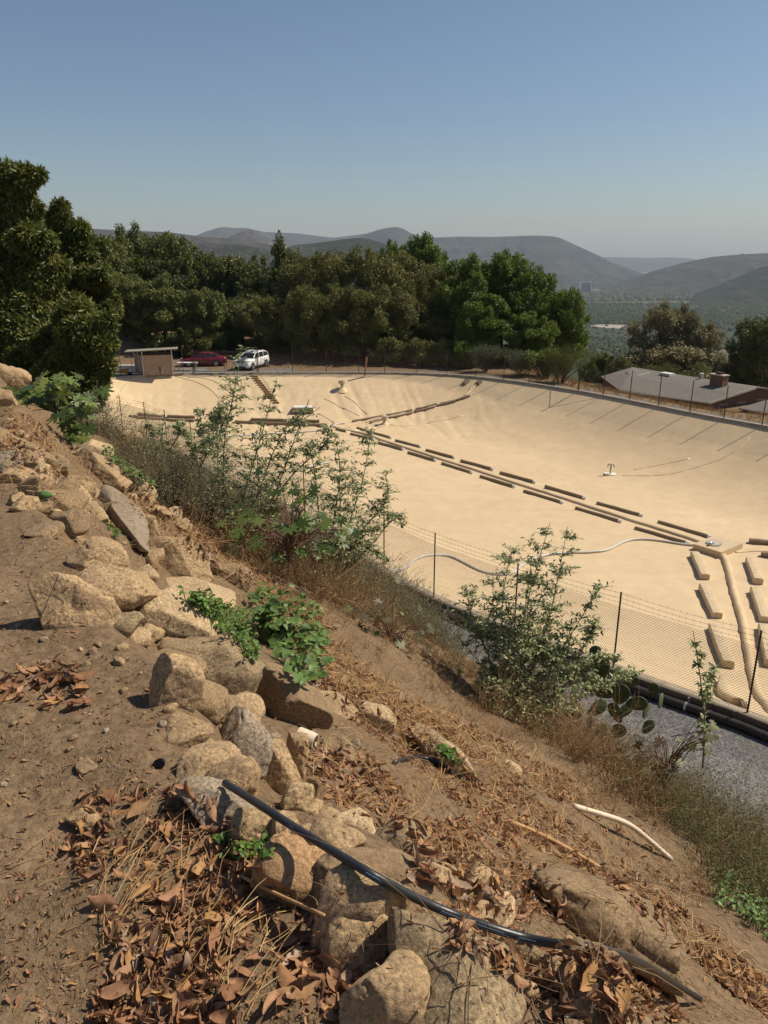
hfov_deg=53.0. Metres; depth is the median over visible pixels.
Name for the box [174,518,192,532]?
rock
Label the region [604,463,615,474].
vent pipe
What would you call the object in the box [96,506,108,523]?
rock
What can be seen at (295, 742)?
rock
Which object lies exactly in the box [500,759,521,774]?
rock
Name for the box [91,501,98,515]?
rock
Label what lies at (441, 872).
rock
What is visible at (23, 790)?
stone
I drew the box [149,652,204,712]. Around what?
rock
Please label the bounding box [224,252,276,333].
avocado tree
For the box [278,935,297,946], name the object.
dry leaf
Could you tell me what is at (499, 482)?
ballast tube
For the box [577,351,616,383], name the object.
leafy tree
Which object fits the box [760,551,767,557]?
ballast tube
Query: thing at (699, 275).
mountain
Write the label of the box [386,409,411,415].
ballast tube
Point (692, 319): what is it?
gum tree
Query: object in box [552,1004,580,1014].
dry leaf
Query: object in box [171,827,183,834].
dry leaf
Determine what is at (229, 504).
grey brush
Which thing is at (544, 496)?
ballast tube
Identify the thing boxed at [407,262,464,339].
oak tree
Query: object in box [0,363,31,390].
boulder
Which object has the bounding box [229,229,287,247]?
mountain
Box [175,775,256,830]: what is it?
rock
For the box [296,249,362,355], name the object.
oak tree
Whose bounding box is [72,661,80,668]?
dry leaf
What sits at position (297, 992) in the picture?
dry leaf
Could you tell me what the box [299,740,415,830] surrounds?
leaf litter
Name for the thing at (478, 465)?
ballast tube
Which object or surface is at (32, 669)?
dry leaf
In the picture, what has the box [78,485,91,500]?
rock
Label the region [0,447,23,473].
rock
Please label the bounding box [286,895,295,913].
dry leaf
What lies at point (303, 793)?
rock
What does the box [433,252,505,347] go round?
leafy tree
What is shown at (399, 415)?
ballast tube
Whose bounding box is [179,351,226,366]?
maroon sedan
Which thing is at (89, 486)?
boulder
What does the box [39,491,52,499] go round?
avocado fruit
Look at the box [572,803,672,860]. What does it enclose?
plastic tube
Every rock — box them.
[0,426,10,443]
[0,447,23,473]
[6,492,24,504]
[8,495,41,511]
[10,435,38,450]
[16,430,28,440]
[17,474,54,491]
[20,448,31,454]
[23,520,64,538]
[24,453,44,467]
[24,490,58,500]
[32,451,62,472]
[32,463,52,476]
[39,498,53,514]
[47,509,89,537]
[56,477,79,489]
[64,804,102,830]
[75,475,95,494]
[75,758,97,773]
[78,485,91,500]
[85,500,91,512]
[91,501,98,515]
[94,488,99,499]
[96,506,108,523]
[99,501,121,516]
[113,611,143,637]
[126,493,136,503]
[131,627,151,646]
[134,564,158,583]
[143,548,164,568]
[143,623,165,642]
[145,514,160,537]
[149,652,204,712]
[155,648,207,674]
[165,712,214,747]
[168,506,181,519]
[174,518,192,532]
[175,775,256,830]
[176,741,239,778]
[196,680,229,724]
[204,755,260,791]
[220,694,244,723]
[220,705,272,779]
[229,807,271,842]
[235,691,265,721]
[248,772,260,795]
[251,831,325,910]
[264,738,301,794]
[270,810,300,837]
[280,782,314,812]
[286,731,308,778]
[306,778,325,799]
[306,814,365,847]
[309,914,388,978]
[312,802,318,813]
[312,859,412,948]
[314,798,323,808]
[319,806,339,816]
[321,733,354,760]
[332,807,375,833]
[339,949,430,1023]
[374,817,432,861]
[429,861,451,892]
[435,861,457,878]
[464,862,495,899]
[466,899,492,921]
[475,889,507,925]
[477,876,515,926]
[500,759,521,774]
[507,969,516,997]
[514,927,561,978]
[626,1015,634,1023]
[634,1012,651,1023]
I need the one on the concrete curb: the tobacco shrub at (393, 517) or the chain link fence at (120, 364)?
the chain link fence at (120, 364)
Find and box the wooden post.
[364,357,366,375]
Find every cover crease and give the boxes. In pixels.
[348,415,462,431]
[623,437,749,475]
[634,458,689,469]
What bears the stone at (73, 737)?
on the ground at (740, 746)
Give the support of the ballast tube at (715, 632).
on the reservoir cover at (574, 442)
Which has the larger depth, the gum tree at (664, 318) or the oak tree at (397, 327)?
the gum tree at (664, 318)
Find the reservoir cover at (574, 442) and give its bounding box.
[94,374,767,715]
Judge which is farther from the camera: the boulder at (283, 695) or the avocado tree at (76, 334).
the avocado tree at (76, 334)
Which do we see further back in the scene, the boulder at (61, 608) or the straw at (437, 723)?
the straw at (437, 723)
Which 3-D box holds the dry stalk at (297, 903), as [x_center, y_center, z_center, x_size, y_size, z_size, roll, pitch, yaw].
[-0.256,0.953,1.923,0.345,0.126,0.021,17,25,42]
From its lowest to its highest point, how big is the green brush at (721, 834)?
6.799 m
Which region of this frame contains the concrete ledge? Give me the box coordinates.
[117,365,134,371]
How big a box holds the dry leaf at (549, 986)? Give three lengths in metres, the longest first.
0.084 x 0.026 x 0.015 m
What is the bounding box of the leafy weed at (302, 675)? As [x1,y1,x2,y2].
[246,582,335,685]
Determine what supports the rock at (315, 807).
on the ground at (740, 746)
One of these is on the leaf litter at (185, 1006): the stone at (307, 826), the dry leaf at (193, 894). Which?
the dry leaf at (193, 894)
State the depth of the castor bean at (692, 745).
8.11 m
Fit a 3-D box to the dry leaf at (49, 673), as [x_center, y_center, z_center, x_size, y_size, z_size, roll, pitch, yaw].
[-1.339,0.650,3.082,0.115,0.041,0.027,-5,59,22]
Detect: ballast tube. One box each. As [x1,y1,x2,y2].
[129,414,161,419]
[138,413,163,416]
[165,418,194,421]
[167,415,194,418]
[235,420,291,425]
[251,418,286,421]
[289,419,319,422]
[297,423,323,425]
[335,428,347,432]
[350,433,374,439]
[352,414,382,421]
[370,431,392,438]
[378,441,404,450]
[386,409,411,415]
[389,412,412,418]
[395,439,422,447]
[407,451,437,461]
[415,403,436,409]
[415,406,434,411]
[425,449,455,458]
[437,400,455,405]
[441,462,473,473]
[460,459,494,470]
[461,379,469,385]
[480,475,516,487]
[500,471,536,483]
[523,489,564,503]
[544,485,586,499]
[575,506,622,522]
[596,501,644,516]
[634,526,690,543]
[657,520,711,537]
[690,551,709,579]
[698,583,722,618]
[708,623,734,668]
[716,674,742,705]
[739,700,747,708]
[745,557,763,584]
[749,538,767,544]
[749,586,767,622]
[757,623,767,666]
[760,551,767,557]
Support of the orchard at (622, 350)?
on the ground at (740, 746)
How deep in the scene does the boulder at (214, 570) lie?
7.26 m
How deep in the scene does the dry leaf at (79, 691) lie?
2.94 m
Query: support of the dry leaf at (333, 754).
on the ground at (740, 746)
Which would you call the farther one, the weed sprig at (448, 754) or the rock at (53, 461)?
the rock at (53, 461)
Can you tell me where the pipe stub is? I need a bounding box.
[297,727,318,748]
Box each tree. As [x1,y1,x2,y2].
[0,155,76,364]
[1,290,122,422]
[43,195,124,422]
[96,234,144,275]
[109,219,175,312]
[114,272,152,336]
[121,321,157,335]
[123,270,198,354]
[132,230,197,306]
[163,317,206,356]
[170,243,229,319]
[178,286,230,351]
[206,253,263,301]
[218,291,263,348]
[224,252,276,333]
[230,294,295,355]
[260,229,294,326]
[270,246,324,335]
[270,318,298,351]
[276,282,337,359]
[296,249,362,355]
[317,282,375,360]
[322,243,393,356]
[351,282,418,352]
[363,249,434,331]
[376,319,424,357]
[379,238,414,285]
[399,231,456,318]
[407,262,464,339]
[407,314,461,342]
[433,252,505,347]
[454,290,512,362]
[473,248,546,356]
[491,310,561,362]
[500,265,558,347]
[548,286,590,375]
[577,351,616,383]
[604,355,638,374]
[625,298,688,370]
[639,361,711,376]
[656,302,707,370]
[679,320,728,376]
[718,352,762,384]
[724,315,767,387]
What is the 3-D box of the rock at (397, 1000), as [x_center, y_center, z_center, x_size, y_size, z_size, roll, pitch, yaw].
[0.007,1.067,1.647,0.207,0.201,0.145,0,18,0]
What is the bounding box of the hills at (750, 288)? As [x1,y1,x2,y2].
[674,266,767,309]
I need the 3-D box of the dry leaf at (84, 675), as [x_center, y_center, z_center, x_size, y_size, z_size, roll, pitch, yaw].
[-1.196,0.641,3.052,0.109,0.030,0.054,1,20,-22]
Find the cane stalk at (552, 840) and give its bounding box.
[509,820,600,867]
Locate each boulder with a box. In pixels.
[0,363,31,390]
[0,388,17,405]
[0,467,37,483]
[27,571,121,629]
[50,451,69,475]
[52,489,88,510]
[64,475,96,497]
[66,536,128,569]
[71,439,114,459]
[79,564,163,609]
[80,452,131,491]
[99,485,149,552]
[118,430,144,454]
[123,475,157,505]
[135,587,221,638]
[145,505,171,518]
[147,536,213,582]
[158,635,265,694]
[166,576,236,609]
[210,558,221,573]
[218,563,253,591]
[255,660,333,729]
[256,612,297,648]
[308,847,434,920]
[321,691,357,718]
[355,700,396,734]
[387,907,526,1023]
[410,722,476,786]
[533,867,683,996]
[557,937,630,1023]
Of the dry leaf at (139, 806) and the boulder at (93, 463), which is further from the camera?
the boulder at (93, 463)
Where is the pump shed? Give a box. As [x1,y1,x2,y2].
[125,347,177,376]
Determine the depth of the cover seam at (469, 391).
68.41 m
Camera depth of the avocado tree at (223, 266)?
97.05 m
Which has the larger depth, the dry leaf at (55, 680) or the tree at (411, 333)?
the tree at (411, 333)
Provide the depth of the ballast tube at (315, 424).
66.91 m
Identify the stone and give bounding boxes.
[0,781,7,787]
[10,721,17,725]
[14,622,21,627]
[20,788,26,793]
[39,636,48,641]
[64,745,73,751]
[67,734,77,740]
[81,661,90,666]
[88,646,97,654]
[94,641,101,647]
[113,656,124,665]
[115,643,128,650]
[120,686,127,693]
[158,720,166,727]
[163,702,178,713]
[270,732,280,738]
[302,823,311,830]
[342,768,350,776]
[353,739,360,746]
[412,793,420,801]
[418,907,430,912]
[436,817,445,823]
[472,851,482,859]
[494,935,504,941]
[495,853,504,859]
[524,980,538,997]
[543,997,563,1016]
[564,1018,584,1023]
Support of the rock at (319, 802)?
on the ground at (740, 746)
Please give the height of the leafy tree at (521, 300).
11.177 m
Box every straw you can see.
[0,379,165,530]
[0,402,201,569]
[0,729,365,1023]
[6,532,159,636]
[91,766,326,1022]
[113,457,343,648]
[183,507,344,657]
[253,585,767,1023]
[268,689,598,931]
[273,593,609,830]
[277,770,767,1023]
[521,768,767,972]
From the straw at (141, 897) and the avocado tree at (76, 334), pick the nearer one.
the straw at (141, 897)
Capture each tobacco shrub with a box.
[143,417,186,459]
[167,407,221,467]
[187,344,339,540]
[286,423,407,583]
[446,524,644,738]
[687,632,719,768]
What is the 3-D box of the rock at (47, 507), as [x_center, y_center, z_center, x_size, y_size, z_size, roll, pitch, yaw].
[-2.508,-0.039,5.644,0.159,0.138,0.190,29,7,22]
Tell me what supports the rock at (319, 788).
on the ground at (740, 746)
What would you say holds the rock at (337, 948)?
on the ground at (740, 746)
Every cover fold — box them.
[720,553,767,711]
[735,550,767,552]
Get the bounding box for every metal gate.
[192,349,224,372]
[225,348,258,371]
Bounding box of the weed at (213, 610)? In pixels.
[178,585,261,664]
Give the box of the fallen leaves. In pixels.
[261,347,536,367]
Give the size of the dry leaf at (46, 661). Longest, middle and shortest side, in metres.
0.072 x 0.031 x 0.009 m
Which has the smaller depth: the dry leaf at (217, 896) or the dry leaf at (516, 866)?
the dry leaf at (217, 896)
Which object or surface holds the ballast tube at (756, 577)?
on the reservoir cover at (574, 442)
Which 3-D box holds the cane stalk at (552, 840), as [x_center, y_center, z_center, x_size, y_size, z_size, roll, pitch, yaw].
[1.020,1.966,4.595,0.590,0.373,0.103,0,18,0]
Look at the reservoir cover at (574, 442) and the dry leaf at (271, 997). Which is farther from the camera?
the reservoir cover at (574, 442)
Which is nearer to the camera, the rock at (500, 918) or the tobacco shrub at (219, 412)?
the rock at (500, 918)
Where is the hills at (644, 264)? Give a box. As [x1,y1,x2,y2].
[603,257,695,271]
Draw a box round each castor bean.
[1,369,113,450]
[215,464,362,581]
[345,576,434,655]
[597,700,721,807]
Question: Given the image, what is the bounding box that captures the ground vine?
[711,862,767,940]
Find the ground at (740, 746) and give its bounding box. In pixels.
[0,272,767,1023]
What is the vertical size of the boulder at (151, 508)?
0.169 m
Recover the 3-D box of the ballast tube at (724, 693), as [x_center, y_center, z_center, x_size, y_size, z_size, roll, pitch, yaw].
[10.541,5.440,23.683,0.496,2.247,4.873,7,20,20]
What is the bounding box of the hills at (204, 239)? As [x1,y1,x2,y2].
[93,229,272,250]
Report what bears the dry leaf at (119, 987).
on the leaf litter at (185, 1006)
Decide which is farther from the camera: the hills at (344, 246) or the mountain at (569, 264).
the mountain at (569, 264)
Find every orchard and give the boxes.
[553,301,767,324]
[573,335,738,367]
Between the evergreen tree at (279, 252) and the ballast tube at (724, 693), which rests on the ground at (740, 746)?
the evergreen tree at (279, 252)
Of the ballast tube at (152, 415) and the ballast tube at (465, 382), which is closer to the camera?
the ballast tube at (152, 415)
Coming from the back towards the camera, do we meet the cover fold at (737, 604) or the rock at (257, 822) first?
the cover fold at (737, 604)
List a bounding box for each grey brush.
[49,383,488,667]
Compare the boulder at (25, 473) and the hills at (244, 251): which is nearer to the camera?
the boulder at (25, 473)
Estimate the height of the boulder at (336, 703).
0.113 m
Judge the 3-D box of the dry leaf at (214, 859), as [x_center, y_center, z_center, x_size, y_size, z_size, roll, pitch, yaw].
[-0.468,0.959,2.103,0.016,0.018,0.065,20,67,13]
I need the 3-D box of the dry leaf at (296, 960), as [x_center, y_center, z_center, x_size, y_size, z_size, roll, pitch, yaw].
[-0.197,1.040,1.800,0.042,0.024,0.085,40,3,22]
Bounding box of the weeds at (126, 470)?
[102,445,165,490]
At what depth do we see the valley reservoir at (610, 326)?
1765.06 m
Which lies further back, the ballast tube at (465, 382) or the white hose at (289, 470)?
the ballast tube at (465, 382)
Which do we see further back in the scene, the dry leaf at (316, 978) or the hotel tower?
the hotel tower
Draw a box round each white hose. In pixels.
[175,422,344,436]
[220,461,330,472]
[374,538,692,575]
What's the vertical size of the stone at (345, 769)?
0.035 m
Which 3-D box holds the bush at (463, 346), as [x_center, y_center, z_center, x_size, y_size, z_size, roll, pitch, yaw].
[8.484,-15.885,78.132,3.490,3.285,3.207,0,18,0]
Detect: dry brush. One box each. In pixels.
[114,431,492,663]
[189,478,767,886]
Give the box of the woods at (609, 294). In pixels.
[555,286,694,301]
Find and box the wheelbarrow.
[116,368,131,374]
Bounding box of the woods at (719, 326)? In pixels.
[583,321,759,338]
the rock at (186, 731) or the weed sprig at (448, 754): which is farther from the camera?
the weed sprig at (448, 754)
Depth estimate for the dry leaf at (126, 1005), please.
1.73 m
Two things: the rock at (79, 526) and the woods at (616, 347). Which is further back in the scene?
the woods at (616, 347)
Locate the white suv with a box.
[234,349,268,369]
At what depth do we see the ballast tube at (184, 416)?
68.29 m
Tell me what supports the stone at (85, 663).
on the ground at (740, 746)
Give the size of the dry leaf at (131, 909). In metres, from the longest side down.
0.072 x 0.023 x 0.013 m
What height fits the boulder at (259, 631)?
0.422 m
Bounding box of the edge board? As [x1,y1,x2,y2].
[79,420,767,731]
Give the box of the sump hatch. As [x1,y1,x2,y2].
[693,535,742,557]
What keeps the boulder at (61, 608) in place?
on the ground at (740, 746)
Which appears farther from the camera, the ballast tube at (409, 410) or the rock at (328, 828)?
the ballast tube at (409, 410)
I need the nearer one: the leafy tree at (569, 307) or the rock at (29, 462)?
the rock at (29, 462)
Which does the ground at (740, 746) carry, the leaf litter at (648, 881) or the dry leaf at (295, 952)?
the leaf litter at (648, 881)
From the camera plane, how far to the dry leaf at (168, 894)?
2.00 m
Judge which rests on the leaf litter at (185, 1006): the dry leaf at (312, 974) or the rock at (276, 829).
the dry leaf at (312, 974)
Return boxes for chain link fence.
[88,395,767,718]
[117,352,132,375]
[172,349,192,372]
[258,348,767,424]
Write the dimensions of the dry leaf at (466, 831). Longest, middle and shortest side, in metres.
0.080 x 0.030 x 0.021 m
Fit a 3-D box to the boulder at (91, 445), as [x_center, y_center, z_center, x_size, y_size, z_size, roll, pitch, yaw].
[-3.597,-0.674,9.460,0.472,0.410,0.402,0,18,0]
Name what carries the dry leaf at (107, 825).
on the ground at (740, 746)
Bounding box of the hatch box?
[292,405,313,412]
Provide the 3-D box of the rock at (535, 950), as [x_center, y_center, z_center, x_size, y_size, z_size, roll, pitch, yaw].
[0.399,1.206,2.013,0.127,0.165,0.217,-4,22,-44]
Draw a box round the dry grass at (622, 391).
[509,365,767,421]
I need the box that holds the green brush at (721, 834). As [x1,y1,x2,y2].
[563,702,767,910]
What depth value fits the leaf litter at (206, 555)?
8.77 m
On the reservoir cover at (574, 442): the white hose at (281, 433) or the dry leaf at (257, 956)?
the white hose at (281, 433)
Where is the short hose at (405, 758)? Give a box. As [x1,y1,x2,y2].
[392,755,462,781]
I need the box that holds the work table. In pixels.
[177,362,197,370]
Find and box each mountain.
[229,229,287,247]
[359,227,643,288]
[612,253,767,295]
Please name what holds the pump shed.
on the ground at (740, 746)
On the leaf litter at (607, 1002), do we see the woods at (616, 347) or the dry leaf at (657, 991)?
the dry leaf at (657, 991)
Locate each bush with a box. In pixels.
[367,336,410,364]
[402,337,436,365]
[452,340,482,368]
[466,344,508,371]
[502,349,540,374]
[520,347,556,377]
[538,343,598,382]
[619,337,721,378]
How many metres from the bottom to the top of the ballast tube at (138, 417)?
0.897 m
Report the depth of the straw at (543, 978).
1.74 m
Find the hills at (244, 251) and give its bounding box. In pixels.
[171,243,312,278]
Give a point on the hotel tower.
(585, 286)
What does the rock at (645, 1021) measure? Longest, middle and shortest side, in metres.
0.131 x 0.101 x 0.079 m
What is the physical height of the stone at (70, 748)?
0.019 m
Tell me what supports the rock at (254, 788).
on the ground at (740, 746)
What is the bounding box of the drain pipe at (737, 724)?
[187,465,767,741]
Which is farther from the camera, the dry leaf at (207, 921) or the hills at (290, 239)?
the hills at (290, 239)
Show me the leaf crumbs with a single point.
(232, 962)
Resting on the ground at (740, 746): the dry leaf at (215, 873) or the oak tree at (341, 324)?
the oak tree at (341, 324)
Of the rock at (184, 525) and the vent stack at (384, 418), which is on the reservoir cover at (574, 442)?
the vent stack at (384, 418)
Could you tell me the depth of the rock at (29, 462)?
6.82 m
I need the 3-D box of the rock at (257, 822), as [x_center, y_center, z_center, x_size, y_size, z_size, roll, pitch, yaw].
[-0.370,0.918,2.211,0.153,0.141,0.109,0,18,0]
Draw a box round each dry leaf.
[0,679,23,690]
[0,686,12,704]
[0,692,20,700]
[17,685,24,692]
[27,659,52,672]
[36,667,44,683]
[42,659,52,668]
[42,690,60,699]
[42,697,63,703]
[44,670,63,676]
[48,672,61,687]
[55,661,74,667]
[58,668,70,685]
[65,674,74,681]
[66,698,94,703]
[68,670,96,679]
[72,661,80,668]
[72,687,84,694]
[75,681,88,688]
[76,786,98,807]
[76,819,85,829]
[76,865,107,879]
[78,791,88,799]
[78,842,83,858]
[86,894,114,911]
[87,1009,112,1021]
[95,807,104,816]
[100,979,134,999]
[102,788,120,803]
[104,820,115,830]
[106,907,134,918]
[107,915,132,926]
[114,975,130,1008]
[121,999,131,1016]
[123,792,142,803]
[126,798,150,819]
[134,891,146,902]
[138,896,154,901]
[141,920,156,934]
[143,861,160,871]
[147,879,155,901]
[148,993,162,1001]
[156,872,161,890]
[156,1005,165,1021]
[157,879,181,900]
[157,1000,172,1023]
[158,795,172,812]
[158,825,175,837]
[165,820,173,842]
[165,880,172,890]
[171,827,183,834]
[175,834,193,839]
[181,950,191,970]
[183,780,200,803]
[186,891,201,896]
[191,874,214,890]
[197,917,220,923]
[204,863,230,871]
[204,888,222,910]
[207,853,219,866]
[209,864,218,878]
[217,981,244,1000]
[229,978,256,995]
[235,966,257,976]
[236,941,247,948]
[246,952,266,959]
[247,861,263,870]
[257,900,263,925]
[262,990,281,1014]
[276,962,296,989]
[276,979,304,1005]
[276,986,301,998]
[277,919,290,947]
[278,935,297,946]
[282,948,301,965]
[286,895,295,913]
[286,978,321,1000]
[288,948,310,967]
[295,906,301,916]
[296,919,303,941]
[298,972,328,989]
[300,965,320,986]
[301,961,308,978]
[308,971,326,979]
[328,750,339,761]
[413,828,433,848]
[423,835,435,844]
[439,821,449,829]
[452,883,464,896]
[459,827,472,833]
[479,841,493,849]
[484,876,492,888]
[492,868,504,879]
[513,863,519,870]
[529,967,539,974]
[534,973,555,988]
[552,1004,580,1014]
[554,895,562,917]
[555,938,581,947]
[580,956,597,991]
[604,956,627,973]
[604,977,617,1002]
[614,996,640,1012]
[650,987,662,995]
[712,953,725,962]
[733,987,742,996]
[748,995,764,1003]
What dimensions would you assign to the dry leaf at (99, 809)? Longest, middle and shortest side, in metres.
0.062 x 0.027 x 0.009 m
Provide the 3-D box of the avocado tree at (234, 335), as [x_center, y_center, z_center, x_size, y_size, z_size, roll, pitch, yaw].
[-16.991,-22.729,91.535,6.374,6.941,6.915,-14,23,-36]
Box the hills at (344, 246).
[285,238,531,307]
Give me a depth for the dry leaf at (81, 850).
2.20 m
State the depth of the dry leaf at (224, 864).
2.10 m
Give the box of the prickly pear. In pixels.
[556,645,663,738]
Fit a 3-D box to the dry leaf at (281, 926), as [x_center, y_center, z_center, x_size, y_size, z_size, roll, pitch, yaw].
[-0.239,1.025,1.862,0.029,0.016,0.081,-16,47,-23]
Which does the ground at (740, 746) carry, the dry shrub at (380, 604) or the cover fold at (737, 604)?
the dry shrub at (380, 604)
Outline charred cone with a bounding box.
[153,758,164,767]
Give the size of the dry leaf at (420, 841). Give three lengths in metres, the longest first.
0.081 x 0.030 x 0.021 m
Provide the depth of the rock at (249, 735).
2.99 m
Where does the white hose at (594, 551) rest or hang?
on the reservoir cover at (574, 442)
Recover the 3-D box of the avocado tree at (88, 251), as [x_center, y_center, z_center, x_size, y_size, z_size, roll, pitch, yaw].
[-8.071,-4.135,20.789,2.769,8.227,2.237,0,18,0]
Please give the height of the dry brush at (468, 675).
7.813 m
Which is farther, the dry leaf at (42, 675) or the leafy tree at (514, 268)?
the leafy tree at (514, 268)
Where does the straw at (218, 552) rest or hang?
on the ground at (740, 746)
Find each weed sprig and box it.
[106,522,121,537]
[212,828,274,861]
[435,743,460,764]
[619,768,634,786]
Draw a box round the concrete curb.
[78,372,767,722]
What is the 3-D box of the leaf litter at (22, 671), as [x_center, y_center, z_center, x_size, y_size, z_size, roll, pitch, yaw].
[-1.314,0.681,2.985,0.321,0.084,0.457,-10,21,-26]
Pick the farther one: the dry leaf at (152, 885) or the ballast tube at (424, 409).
the ballast tube at (424, 409)
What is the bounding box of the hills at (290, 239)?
[196,227,364,246]
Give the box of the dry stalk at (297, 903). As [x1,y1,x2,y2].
[239,875,325,916]
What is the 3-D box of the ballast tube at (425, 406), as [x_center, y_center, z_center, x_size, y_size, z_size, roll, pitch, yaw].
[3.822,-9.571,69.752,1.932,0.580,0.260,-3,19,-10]
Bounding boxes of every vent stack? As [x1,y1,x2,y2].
[337,379,347,392]
[380,415,387,424]
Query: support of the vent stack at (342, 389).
on the reservoir cover at (574, 442)
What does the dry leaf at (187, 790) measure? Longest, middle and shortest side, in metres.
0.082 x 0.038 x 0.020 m
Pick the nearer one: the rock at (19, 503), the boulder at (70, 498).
the rock at (19, 503)
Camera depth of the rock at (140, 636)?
3.61 m
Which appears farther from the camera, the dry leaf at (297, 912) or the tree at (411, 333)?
the tree at (411, 333)
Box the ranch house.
[601,367,767,408]
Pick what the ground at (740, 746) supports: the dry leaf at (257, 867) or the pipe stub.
the pipe stub
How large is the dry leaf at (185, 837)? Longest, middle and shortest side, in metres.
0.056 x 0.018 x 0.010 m
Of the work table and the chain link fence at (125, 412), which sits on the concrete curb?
the chain link fence at (125, 412)
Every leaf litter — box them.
[0,408,66,483]
[0,660,86,709]
[61,781,359,1023]
[117,484,336,637]
[273,611,767,1017]
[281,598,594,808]
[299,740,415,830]
[401,813,567,924]
[442,898,694,1023]
[556,760,709,906]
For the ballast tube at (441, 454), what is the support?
on the reservoir cover at (574, 442)
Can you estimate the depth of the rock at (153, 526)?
7.67 m
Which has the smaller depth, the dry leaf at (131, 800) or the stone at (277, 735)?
the dry leaf at (131, 800)
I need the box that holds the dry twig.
[476,804,516,814]
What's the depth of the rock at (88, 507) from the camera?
6.28 m
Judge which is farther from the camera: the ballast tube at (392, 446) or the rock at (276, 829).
the ballast tube at (392, 446)
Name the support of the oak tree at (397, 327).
on the ground at (740, 746)
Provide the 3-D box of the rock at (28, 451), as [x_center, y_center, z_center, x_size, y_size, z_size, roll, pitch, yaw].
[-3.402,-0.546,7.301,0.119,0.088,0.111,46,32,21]
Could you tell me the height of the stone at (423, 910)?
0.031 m
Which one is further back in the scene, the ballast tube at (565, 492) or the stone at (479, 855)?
the ballast tube at (565, 492)
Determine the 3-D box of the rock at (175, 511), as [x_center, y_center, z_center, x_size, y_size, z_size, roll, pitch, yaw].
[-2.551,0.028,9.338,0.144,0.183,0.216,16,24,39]
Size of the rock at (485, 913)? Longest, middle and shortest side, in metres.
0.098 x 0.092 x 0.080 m
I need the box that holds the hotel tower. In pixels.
[574,282,599,291]
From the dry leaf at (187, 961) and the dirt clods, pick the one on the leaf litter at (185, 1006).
the dry leaf at (187, 961)
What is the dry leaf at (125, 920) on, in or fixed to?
on the ground at (740, 746)
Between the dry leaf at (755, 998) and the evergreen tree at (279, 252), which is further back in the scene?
the evergreen tree at (279, 252)
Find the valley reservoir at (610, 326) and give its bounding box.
[591,324,627,328]
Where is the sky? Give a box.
[0,0,767,259]
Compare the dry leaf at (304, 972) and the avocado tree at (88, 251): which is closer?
the dry leaf at (304, 972)
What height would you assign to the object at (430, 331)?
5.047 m
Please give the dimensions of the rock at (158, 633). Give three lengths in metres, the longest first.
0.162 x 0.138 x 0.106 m
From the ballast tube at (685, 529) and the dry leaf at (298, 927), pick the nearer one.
the dry leaf at (298, 927)
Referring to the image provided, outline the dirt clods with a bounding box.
[0,493,763,1023]
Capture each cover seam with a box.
[332,425,701,541]
[340,384,476,427]
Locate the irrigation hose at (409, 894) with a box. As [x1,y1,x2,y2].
[222,779,702,1001]
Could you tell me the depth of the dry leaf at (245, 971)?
1.74 m
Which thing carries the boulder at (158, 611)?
on the ground at (740, 746)
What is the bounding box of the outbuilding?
[739,400,767,413]
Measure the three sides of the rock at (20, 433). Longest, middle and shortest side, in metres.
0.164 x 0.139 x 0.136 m
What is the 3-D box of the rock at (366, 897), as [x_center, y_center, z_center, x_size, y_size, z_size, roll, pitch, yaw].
[-0.049,0.996,1.873,0.240,0.294,0.138,0,18,0]
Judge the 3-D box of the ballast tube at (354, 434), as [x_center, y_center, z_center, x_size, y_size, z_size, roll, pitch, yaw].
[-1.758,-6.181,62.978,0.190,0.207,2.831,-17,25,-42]
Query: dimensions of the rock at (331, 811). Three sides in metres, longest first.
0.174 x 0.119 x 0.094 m
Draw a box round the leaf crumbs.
[0,502,767,1023]
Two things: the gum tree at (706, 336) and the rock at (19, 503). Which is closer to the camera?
the rock at (19, 503)
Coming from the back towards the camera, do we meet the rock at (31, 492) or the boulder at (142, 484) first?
the boulder at (142, 484)
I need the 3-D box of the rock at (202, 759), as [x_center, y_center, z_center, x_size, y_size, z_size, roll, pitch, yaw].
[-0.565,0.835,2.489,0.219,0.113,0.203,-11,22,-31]
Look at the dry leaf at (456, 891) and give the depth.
2.11 m
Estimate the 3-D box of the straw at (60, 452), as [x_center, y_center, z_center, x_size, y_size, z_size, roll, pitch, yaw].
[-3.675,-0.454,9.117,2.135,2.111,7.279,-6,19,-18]
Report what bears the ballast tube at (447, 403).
on the reservoir cover at (574, 442)
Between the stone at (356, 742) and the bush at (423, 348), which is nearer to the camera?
the stone at (356, 742)
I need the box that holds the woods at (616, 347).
[552,322,751,359]

